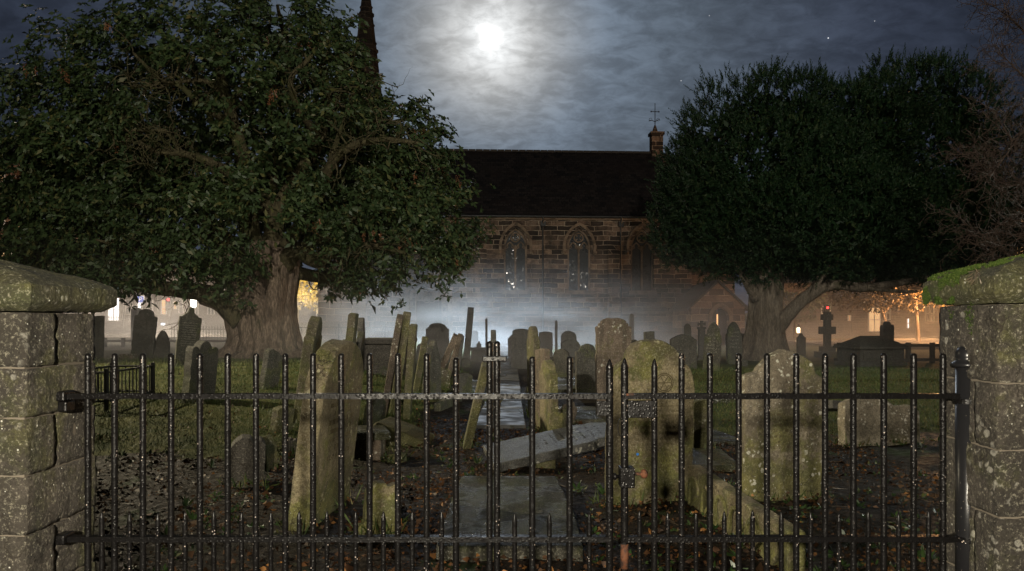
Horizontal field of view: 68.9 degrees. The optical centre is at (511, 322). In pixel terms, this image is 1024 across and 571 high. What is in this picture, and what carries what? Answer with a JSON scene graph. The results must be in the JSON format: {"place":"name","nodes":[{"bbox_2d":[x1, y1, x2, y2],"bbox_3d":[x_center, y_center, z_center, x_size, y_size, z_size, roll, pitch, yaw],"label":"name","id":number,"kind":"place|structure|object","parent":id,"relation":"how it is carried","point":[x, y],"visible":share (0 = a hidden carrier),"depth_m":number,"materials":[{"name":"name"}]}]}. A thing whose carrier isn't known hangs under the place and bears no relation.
{"place":"outdoors","nodes":[
{"label":"outdoors","id":0,"kind":"place"},
{"bbox_2d":[0,259,116,570],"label":"gate pier","id":1,"kind":"structure","parent":0,"point":[47,335],"depth_m":2.53,"materials":[{"name":"stone"}]},
{"bbox_2d":[55,341,623,570],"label":"iron gate","id":2,"kind":"structure","parent":1,"relation":"attached to","point":[65,400],"depth_m":2.63,"materials":[{"name":"metal"}]},
{"bbox_2d":[104,333,225,334],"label":"pavement","id":3,"kind":"structure","parent":0,"point":[158,333],"depth_m":52.00,"materials":[{"name":"concrete"}]},
{"bbox_2d":[104,315,130,332],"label":"spiked railing","id":4,"kind":"object","parent":3,"relation":"on","point":[116,330],"visible":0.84,"depth_m":54.96,"materials":[{"name":"metal"}]},
{"bbox_2d":[166,296,172,332],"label":"traffic light","id":5,"kind":"object","parent":3,"relation":"on","point":[169,302],"visible":0.9,"depth_m":51.89,"materials":[{"name":"black paint"}]},
{"bbox_2d":[476,353,525,428],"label":"path","id":6,"kind":"structure","parent":0,"point":[511,416],"depth_m":11.37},
{"bbox_2d":[0,0,1023,322],"label":"sky","id":7,"kind":"structure","parent":0,"point":[547,75],"materials":[{"name":"grey"}]},
{"bbox_2d":[93,323,939,570],"bbox_3d":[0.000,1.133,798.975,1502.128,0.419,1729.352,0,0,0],"label":"ground","id":8,"kind":"structure","parent":0,"point":[927,459],"depth_m":6.12,"materials":[{"name":"soil"}]},
{"bbox_2d":[0,142,90,313],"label":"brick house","id":9,"kind":"structure","parent":8,"relation":"on","point":[7,219],"depth_m":50.00,"materials":[{"name":"brown brick"}]},
{"bbox_2d":[94,316,104,357],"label":"headstone","id":10,"kind":"object","parent":8,"relation":"on","point":[99,334],"visible":0.51,"depth_m":19.93,"materials":[{"name":"stone"}]},
{"bbox_2d":[95,362,154,411],"bbox_3d":[-5.716,0.939,10.600,0.663,0.650,1.563,0,0,-4],"label":"grave railing","id":11,"kind":"object","parent":8,"relation":"on","point":[106,372],"visible":0.44,"depth_m":10.68,"materials":[{"name":"metal"}]},
{"bbox_2d":[131,307,141,342],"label":"headstone","id":12,"kind":"object","parent":8,"relation":"on","point":[134,312],"visible":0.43,"depth_m":32.92,"materials":[{"name":"grey stone"}]},
{"bbox_2d":[131,309,157,357],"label":"headstone","id":13,"kind":"object","parent":8,"relation":"on","point":[144,331],"visible":0.74,"depth_m":20.14,"materials":[{"name":"stone"}]},
{"bbox_2d":[95,250,225,332],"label":"terraced house","id":14,"kind":"structure","parent":8,"relation":"on","point":[210,317],"depth_m":62.00,"materials":[{"name":"stone"}]},
{"bbox_2d":[107,298,119,320],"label":"window","id":15,"kind":"structure","parent":14,"relation":"in","point":[114,311],"depth_m":61.99,"materials":[{"name":"white"}]},
{"bbox_2d":[154,331,169,357],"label":"headstone","id":16,"kind":"object","parent":8,"relation":"on","point":[162,344],"visible":0.73,"depth_m":20.54,"materials":[{"name":"stone"}]},
{"bbox_2d":[104,338,226,346],"bbox_3d":[-13.361,0.878,28.980,7.236,0.555,0.160,0,0,0],"label":"post and rail fence","id":17,"kind":"object","parent":8,"relation":"on","point":[122,340],"visible":0.19,"depth_m":28.90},
{"bbox_2d":[105,337,225,339],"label":"kerb","id":18,"kind":"structure","parent":8,"relation":"on","point":[117,338],"depth_m":38.20,"materials":[{"name":"grey stone"}]},
{"bbox_2d":[105,335,225,336],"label":"kerb","id":19,"kind":"structure","parent":8,"relation":"on","point":[157,335],"depth_m":46.00,"materials":[{"name":"grey stone"}]},
{"bbox_2d":[160,314,204,331],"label":"parked car","id":20,"kind":"object","parent":8,"relation":"on","point":[174,318],"visible":0.41,"depth_m":56.12,"materials":[{"name":"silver metal"}]},
{"bbox_2d":[175,307,201,366],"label":"headstone","id":21,"kind":"object","parent":8,"relation":"on","point":[189,326],"visible":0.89,"depth_m":16.52,"materials":[{"name":"stone"}]},
{"bbox_2d":[171,326,226,339],"bbox_3d":[-15.145,0.548,36.481,3.026,0.784,0.078,0,0,0],"label":"spiked railing","id":22,"kind":"object","parent":8,"relation":"on","point":[206,329],"visible":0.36,"depth_m":36.46,"materials":[{"name":"metal"}]},
{"bbox_2d":[181,340,217,402],"bbox_3d":[-4.554,0.801,10.901,0.150,1.071,0.470,5,0,28],"label":"headstone","id":23,"kind":"object","parent":8,"relation":"on","point":[207,350],"visible":0.76,"depth_m":10.82,"materials":[{"name":"stone"}]},
{"bbox_2d":[231,434,265,487],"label":"headstone","id":24,"kind":"object","parent":8,"relation":"on","point":[242,454],"visible":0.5,"depth_m":5.88,"materials":[{"name":"stone"}]},
{"bbox_2d":[0,0,497,358],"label":"broadleaf tree","id":25,"kind":"object","parent":8,"relation":"on","point":[331,208],"visible":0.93,"depth_m":19.36,"materials":[{"name":"green plant"}]},
{"bbox_2d":[262,435,277,470],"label":"headstone","id":26,"kind":"object","parent":8,"relation":"on","point":[271,452],"visible":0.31,"depth_m":6.58,"materials":[{"name":"stone"}]},
{"bbox_2d":[259,348,281,388],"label":"headstone","id":27,"kind":"object","parent":8,"relation":"on","point":[271,368],"visible":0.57,"depth_m":12.29,"materials":[{"name":"stone"}]},
{"bbox_2d":[270,405,293,432],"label":"headstone","id":28,"kind":"object","parent":8,"relation":"on","point":[276,419],"visible":0.43,"depth_m":8.51,"materials":[{"name":"stone"}]},
{"bbox_2d":[289,437,296,455],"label":"headstone","id":29,"kind":"object","parent":8,"relation":"on","point":[293,442],"visible":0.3,"depth_m":7.14,"materials":[{"name":"stone"}]},
{"bbox_2d":[297,280,317,322],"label":"young tree","id":30,"kind":"object","parent":8,"relation":"on","point":[303,296],"visible":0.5,"depth_m":43.68,"materials":[{"name":"yellow plant"}]},
{"bbox_2d":[293,316,321,423],"bbox_3d":[-2.622,0.673,9.603,0.130,1.516,0.764,8,0,-7],"label":"headstone","id":31,"kind":"object","parent":8,"relation":"on","point":[312,340],"visible":0.48,"depth_m":9.23,"materials":[{"name":"stone"}]},
{"bbox_2d":[288,339,363,531],"bbox_3d":[-1.236,0.799,5.048,0.137,1.371,0.872,7,0,5],"label":"headstone","id":32,"kind":"object","parent":8,"relation":"on","point":[328,352],"visible":0.66,"depth_m":4.78,"materials":[{"name":"stone"}]},
{"bbox_2d":[299,324,394,341],"bbox_3d":[-7.929,0.590,37.000,5.630,1.020,0.049,0,0,0],"label":"hooped barrier","id":33,"kind":"object","parent":8,"relation":"on","point":[338,327],"visible":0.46,"depth_m":36.98,"materials":[{"name":"metal"}]},
{"bbox_2d":[345,313,358,343],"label":"headstone","id":34,"kind":"object","parent":8,"relation":"on","point":[352,327],"visible":0.38,"depth_m":11.71,"materials":[{"name":"stone"}]},
{"bbox_2d":[356,331,363,354],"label":"headstone","id":35,"kind":"object","parent":8,"relation":"on","point":[360,340],"visible":0.36,"depth_m":13.87,"materials":[{"name":"stone"}]},
{"bbox_2d":[357,317,364,371],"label":"headstone","id":36,"kind":"object","parent":8,"relation":"on","point":[361,324],"visible":0.41,"depth_m":15.37,"materials":[{"name":"grey stone"}]},
{"bbox_2d":[354,440,385,459],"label":"stone block","id":37,"kind":"structure","parent":8,"relation":"on","point":[379,448],"depth_m":7.05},
{"bbox_2d":[356,425,389,439],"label":"grave slab","id":38,"kind":"structure","parent":37,"relation":"on","point":[381,432],"depth_m":7.04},
{"bbox_2d":[363,391,385,424],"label":"headstone","id":39,"kind":"object","parent":8,"relation":"on","point":[379,407],"visible":0.34,"depth_m":9.14,"materials":[{"name":"stone"}]},
{"bbox_2d":[363,480,394,533],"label":"headstone","id":40,"kind":"object","parent":8,"relation":"on","point":[383,496],"visible":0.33,"depth_m":4.57,"materials":[{"name":"stone"}]},
{"bbox_2d":[343,338,415,375],"bbox_3d":[-2.893,0.770,16.600,1.180,0.820,1.880,0,0,6],"label":"chest tomb","id":41,"kind":"object","parent":8,"relation":"on","point":[379,349],"visible":0.3,"depth_m":15.73,"materials":[{"name":"stone"}]},
{"bbox_2d":[384,314,402,417],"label":"headstone","id":42,"kind":"object","parent":8,"relation":"on","point":[393,352],"visible":0.61,"depth_m":9.75,"materials":[{"name":"grey stone"}]},
{"bbox_2d":[389,311,410,412],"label":"headstone","id":43,"kind":"object","parent":8,"relation":"on","point":[404,334],"visible":0.52,"depth_m":10.60,"materials":[{"name":"stone"}]},
{"bbox_2d":[374,417,434,446],"bbox_3d":[-1.174,1.240,8.106,0.569,0.323,0.540,5,1,8],"label":"stone block","id":44,"kind":"object","parent":8,"relation":"on","point":[411,434],"depth_m":7.89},
{"bbox_2d":[402,324,417,418],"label":"headstone","id":45,"kind":"object","parent":8,"relation":"on","point":[410,364],"visible":0.69,"depth_m":10.03,"materials":[{"name":"stone"}]},
{"bbox_2d":[413,336,427,392],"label":"headstone","id":46,"kind":"object","parent":8,"relation":"on","point":[420,365],"visible":0.73,"depth_m":13.13,"materials":[{"name":"stone"}]},
{"bbox_2d":[426,340,440,399],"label":"headstone","id":47,"kind":"object","parent":8,"relation":"on","point":[435,378],"visible":0.52,"depth_m":12.58,"materials":[{"name":"stone"}]},
{"bbox_2d":[426,323,448,357],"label":"headstone","id":48,"kind":"object","parent":8,"relation":"on","point":[438,333],"visible":0.5,"depth_m":23.93,"materials":[{"name":"grey stone"}]},
{"bbox_2d":[441,367,450,387],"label":"headstone","id":49,"kind":"object","parent":8,"relation":"on","point":[445,375],"visible":0.42,"depth_m":14.57,"materials":[{"name":"stone"}]},
{"bbox_2d":[434,392,461,410],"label":"grave kerb","id":50,"kind":"structure","parent":8,"relation":"on","point":[442,404],"depth_m":11.07,"materials":[{"name":"stone"}]},
{"bbox_2d":[441,333,457,368],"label":"headstone","id":51,"kind":"object","parent":8,"relation":"on","point":[447,354],"visible":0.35,"depth_m":15.55,"materials":[{"name":"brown stone"}]},
{"bbox_2d":[448,333,462,374],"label":"headstone","id":52,"kind":"object","parent":8,"relation":"on","point":[456,347],"visible":0.59,"depth_m":14.95,"materials":[{"name":"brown stone"}]},
{"bbox_2d":[459,373,472,392],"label":"headstone","id":53,"kind":"object","parent":8,"relation":"on","point":[465,382],"visible":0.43,"depth_m":13.16,"materials":[{"name":"stone"}]},
{"bbox_2d":[463,307,473,358],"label":"headstone","id":54,"kind":"object","parent":8,"relation":"on","point":[468,332],"visible":0.72,"depth_m":23.15,"materials":[{"name":"grey stone"}]},
{"bbox_2d":[463,362,485,448],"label":"headstone","id":55,"kind":"object","parent":8,"relation":"on","point":[473,416],"visible":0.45,"depth_m":7.65,"materials":[{"name":"stone"}]},
{"bbox_2d":[470,347,485,361],"bbox_3d":[-1.125,1.123,25.000,0.660,0.530,1.380,0,0,-3],"label":"gravestone","id":56,"kind":"object","parent":8,"relation":"on","point":[478,354],"visible":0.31,"depth_m":24.39,"materials":[{"name":"grey stone"}]},
{"bbox_2d":[491,330,495,400],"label":"headstone","id":57,"kind":"object","parent":8,"relation":"on","point":[493,336],"visible":0.36,"depth_m":11.81,"materials":[{"name":"grey stone"}]},
{"bbox_2d":[436,476,582,561],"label":"grave slab","id":58,"kind":"structure","parent":8,"relation":"on","point":[550,497],"depth_m":4.73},
{"bbox_2d":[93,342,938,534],"bbox_3d":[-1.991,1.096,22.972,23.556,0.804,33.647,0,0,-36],"label":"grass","id":59,"kind":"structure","parent":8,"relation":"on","point":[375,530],"depth_m":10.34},
{"bbox_2d":[94,362,938,570],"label":"fallen leaves","id":60,"kind":"object","parent":8,"relation":"on","point":[759,567],"depth_m":5.24,"materials":[{"name":"plant"}]},
{"bbox_2d":[95,433,938,570],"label":"weeds","id":61,"kind":"object","parent":8,"relation":"on","point":[186,502],"visible":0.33,"depth_m":4.95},
{"bbox_2d":[511,329,527,368],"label":"headstone","id":62,"kind":"object","parent":8,"relation":"on","point":[519,350],"visible":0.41,"depth_m":20.91,"materials":[{"name":"grey stone"}]},
{"bbox_2d":[527,326,539,414],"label":"headstone","id":63,"kind":"object","parent":8,"relation":"on","point":[533,342],"visible":0.38,"depth_m":10.11,"materials":[{"name":"stone"}]},
{"bbox_2d":[535,348,549,429],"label":"headstone","id":64,"kind":"object","parent":8,"relation":"on","point":[541,354],"visible":0.32,"depth_m":9.04,"materials":[{"name":"grey stone"}]},
{"bbox_2d":[483,422,605,471],"bbox_3d":[0.376,1.118,6.854,1.226,0.087,0.581,-11,10,-10],"label":"fallen headstone","id":65,"kind":"object","parent":8,"relation":"on","point":[549,446],"visible":0.75,"depth_m":6.71,"materials":[{"name":"grey"}]},
{"bbox_2d":[535,459,555,468],"bbox_3d":[0.300,1.300,6.720,0.180,0.200,0.140,0,0,0],"label":"support stone","id":66,"kind":"object","parent":8,"relation":"on","point":[550,464],"visible":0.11,"depth_m":6.65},
{"bbox_2d":[539,331,552,356],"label":"headstone","id":67,"kind":"object","parent":8,"relation":"on","point":[546,339],"visible":0.55,"depth_m":26.93,"materials":[{"name":"grey stone"}]},
{"bbox_2d":[539,360,557,431],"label":"headstone","id":68,"kind":"object","parent":8,"relation":"on","point":[548,379],"visible":0.7,"depth_m":8.42,"materials":[{"name":"stone"}]},
{"bbox_2d":[548,411,565,430],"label":"headstone","id":69,"kind":"object","parent":8,"relation":"on","point":[557,419],"visible":0.45,"depth_m":8.26,"materials":[{"name":"stone"}]},
{"bbox_2d":[553,349,568,376],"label":"headstone","id":70,"kind":"object","parent":8,"relation":"on","point":[560,356],"visible":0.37,"depth_m":16.43,"materials":[{"name":"stone"}]},
{"bbox_2d":[558,376,574,391],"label":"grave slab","id":71,"kind":"structure","parent":8,"relation":"on","point":[561,384],"depth_m":14.41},
{"bbox_2d":[559,402,576,423],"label":"headstone","id":72,"kind":"object","parent":8,"relation":"on","point":[563,409],"visible":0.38,"depth_m":9.58,"materials":[{"name":"grey stone"}]},
{"bbox_2d":[561,331,576,343],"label":"headstone","id":73,"kind":"object","parent":8,"relation":"on","point":[566,335],"visible":0.36,"depth_m":21.93,"materials":[{"name":"grey stone"}]},
{"bbox_2d":[561,339,579,368],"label":"headstone","id":74,"kind":"object","parent":8,"relation":"on","point":[572,346],"visible":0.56,"depth_m":19.93,"materials":[{"name":"grey stone"}]},
{"bbox_2d":[558,406,605,423],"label":"grave slab","id":75,"kind":"structure","parent":8,"relation":"on","point":[584,415],"depth_m":10.04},
{"bbox_2d":[575,344,595,392],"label":"headstone","id":76,"kind":"object","parent":8,"relation":"on","point":[585,367],"visible":0.58,"depth_m":12.94,"materials":[{"name":"stone"}]},
{"bbox_2d":[595,318,631,416],"bbox_3d":[1.385,0.723,10.199,0.494,1.567,0.122,0,0,-3],"label":"headstone","id":77,"kind":"object","parent":8,"relation":"on","point":[613,339],"visible":0.53,"depth_m":10.14,"materials":[{"name":"grey stone"}]},
{"bbox_2d":[605,339,694,504],"bbox_3d":[0.995,0.800,5.392,0.638,1.357,0.125,1,3,-11],"label":"headstone","id":78,"kind":"object","parent":8,"relation":"on","point":[639,356],"visible":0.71,"depth_m":5.33,"materials":[{"name":"stone"}]},
{"bbox_2d":[670,334,696,368],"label":"headstone","id":79,"kind":"object","parent":8,"relation":"on","point":[685,345],"visible":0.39,"depth_m":19.09,"materials":[{"name":"stone"}]},
{"bbox_2d":[692,399,706,447],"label":"headstone","id":80,"kind":"object","parent":8,"relation":"on","point":[700,425],"visible":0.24,"depth_m":7.35,"materials":[{"name":"stone"}]},
{"bbox_2d":[697,321,705,360],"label":"memorial pillar","id":81,"kind":"structure","parent":8,"relation":"on","point":[701,332],"depth_m":23.41,"materials":[{"name":"grey stone"}]},
{"bbox_2d":[702,322,721,370],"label":"headstone","id":82,"kind":"object","parent":8,"relation":"on","point":[712,340],"visible":0.85,"depth_m":18.23,"materials":[{"name":"stone"}]},
{"bbox_2d":[692,448,734,471],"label":"grave slab","id":83,"kind":"structure","parent":8,"relation":"on","point":[722,460],"depth_m":6.73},
{"bbox_2d":[713,429,734,444],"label":"grave slab","id":84,"kind":"structure","parent":8,"relation":"on","point":[728,439],"depth_m":8.06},
{"bbox_2d":[725,322,741,363],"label":"headstone","id":85,"kind":"object","parent":8,"relation":"on","point":[733,339],"visible":0.8,"depth_m":21.43,"materials":[{"name":"stone"}]},
{"bbox_2d":[687,465,805,570],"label":"grave kerb","id":86,"kind":"structure","parent":8,"relation":"on","point":[724,495],"depth_m":4.53,"materials":[{"name":"stone"}]},
{"bbox_2d":[742,349,821,500],"bbox_3d":[1.978,0.837,5.491,0.618,1.277,0.122,0,1,-9],"label":"headstone","id":87,"kind":"object","parent":8,"relation":"on","point":[781,430],"visible":0.66,"depth_m":5.43,"materials":[{"name":"stone"}]},
{"bbox_2d":[796,333,805,357],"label":"headstone","id":88,"kind":"object","parent":8,"relation":"on","point":[800,344],"visible":0.72,"depth_m":24.92,"materials":[{"name":"stone"}]},
{"bbox_2d":[783,287,833,337],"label":"autumn tree","id":89,"kind":"object","parent":8,"relation":"on","point":[816,302],"visible":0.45,"depth_m":46.96,"materials":[{"name":"orange plant"}]},
{"bbox_2d":[814,312,836,357],"bbox_3d":[10.891,0.469,25.800,0.680,1.675,0.640,0,0,0],"label":"memorial cross","id":90,"kind":"object","parent":8,"relation":"on","point":[826,330],"visible":0.77,"depth_m":25.71,"materials":[{"name":"stone"}]},
{"bbox_2d":[638,42,1023,360],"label":"yew tree","id":91,"kind":"object","parent":8,"relation":"on","point":[836,195],"visible":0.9,"depth_m":22.20,"materials":[{"name":"green plant"}]},
{"bbox_2d":[828,400,840,410],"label":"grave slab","id":92,"kind":"structure","parent":8,"relation":"on","point":[832,405],"depth_m":8.94,"materials":[{"name":"grey stone"}]},
{"bbox_2d":[787,338,938,339],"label":"kerb","id":93,"kind":"structure","parent":8,"relation":"on","point":[851,338],"depth_m":46.09,"materials":[{"name":"grey stone"}]},
{"bbox_2d":[783,276,945,336],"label":"terraced house","id":94,"kind":"structure","parent":8,"relation":"on","point":[865,323],"depth_m":62.00,"materials":[{"name":"paint"}]},
{"bbox_2d":[868,308,880,331],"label":"window","id":95,"kind":"structure","parent":94,"relation":"in","point":[874,320],"depth_m":61.99,"materials":[{"name":"yellow"}]},
{"bbox_2d":[925,306,933,320],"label":"window","id":96,"kind":"structure","parent":94,"relation":"in","point":[929,311],"depth_m":61.99,"materials":[{"name":"yellow"}]},
{"bbox_2d":[833,336,908,366],"bbox_3d":[10.080,0.840,21.000,1.600,0.927,1.130,0,0,-14],"label":"chest tomb","id":97,"kind":"object","parent":8,"relation":"on","point":[868,351],"visible":0.69,"depth_m":20.61,"materials":[{"name":"stone"}]},
{"bbox_2d":[827,282,917,320],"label":"autumn tree","id":98,"kind":"object","parent":8,"relation":"on","point":[839,298],"visible":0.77,"depth_m":43.70,"materials":[{"name":"orange plant"}]},
{"bbox_2d":[837,399,919,446],"bbox_3d":[3.850,1.129,7.835,0.888,0.656,0.130,9,-14,-9],"label":"headstone","id":99,"kind":"object","parent":8,"relation":"on","point":[868,420],"visible":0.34,"depth_m":7.78,"materials":[{"name":"stone"}]},
{"bbox_2d":[834,343,938,362],"bbox_3d":[12.086,0.998,22.480,4.836,0.775,0.160,0,0,0],"label":"post and rail fence","id":100,"kind":"object","parent":8,"relation":"on","point":[931,358],"visible":0.27,"depth_m":22.40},
{"bbox_2d":[880,321,893,340],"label":"headstone","id":101,"kind":"object","parent":8,"relation":"on","point":[886,329],"visible":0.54,"depth_m":23.41,"materials":[{"name":"stone"}]},
{"bbox_2d":[895,289,932,340],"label":"autumn tree","id":102,"kind":"object","parent":8,"relation":"on","point":[915,311],"visible":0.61,"depth_m":43.92,"materials":[{"name":"orange plant"}]},
{"bbox_2d":[950,346,971,570],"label":"gate post","id":103,"kind":"object","parent":8,"relation":"on","point":[961,364],"visible":0.54,"depth_m":2.62,"materials":[{"name":"metal"}]},
{"bbox_2d":[613,353,960,570],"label":"iron gate","id":104,"kind":"structure","parent":103,"relation":"attached to","point":[626,475],"depth_m":2.63,"materials":[{"name":"metal"}]},
{"bbox_2d":[918,0,1023,272],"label":"bare tree","id":105,"kind":"object","parent":8,"relation":"on","point":[1014,142],"visible":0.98,"depth_m":15.17,"materials":[{"name":"brown plant"}]},
{"bbox_2d":[922,254,1023,570],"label":"gate pier","id":106,"kind":"structure","parent":8,"relation":"on","point":[981,321],"depth_m":2.49,"materials":[{"name":"stone"}]},
{"bbox_2d":[316,0,747,344],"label":"church","id":107,"kind":"structure","parent":0,"point":[568,249],"depth_m":42.18,"materials":[{"name":"red stone"}]},
{"bbox_2d":[410,272,446,338],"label":"doorway","id":108,"kind":"structure","parent":107,"relation":"in","point":[428,310],"depth_m":42.04,"materials":[{"name":"stone"}]},
{"bbox_2d":[497,222,533,293],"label":"window","id":109,"kind":"structure","parent":107,"relation":"in","point":[515,244],"depth_m":42.24,"materials":[{"name":"glass"}]},
{"bbox_2d":[561,222,596,293],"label":"window","id":110,"kind":"structure","parent":107,"relation":"in","point":[578,243],"depth_m":42.45,"materials":[{"name":"glass"}]},
{"bbox_2d":[625,223,660,294],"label":"window","id":111,"kind":"structure","parent":107,"relation":"in","point":[641,255],"depth_m":42.65,"materials":[{"name":"glass"}]},
{"bbox_2d":[787,340,938,344],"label":"road","id":112,"kind":"structure","parent":0,"point":[833,342],"depth_m":43.17,"materials":[{"name":"asphalt"}]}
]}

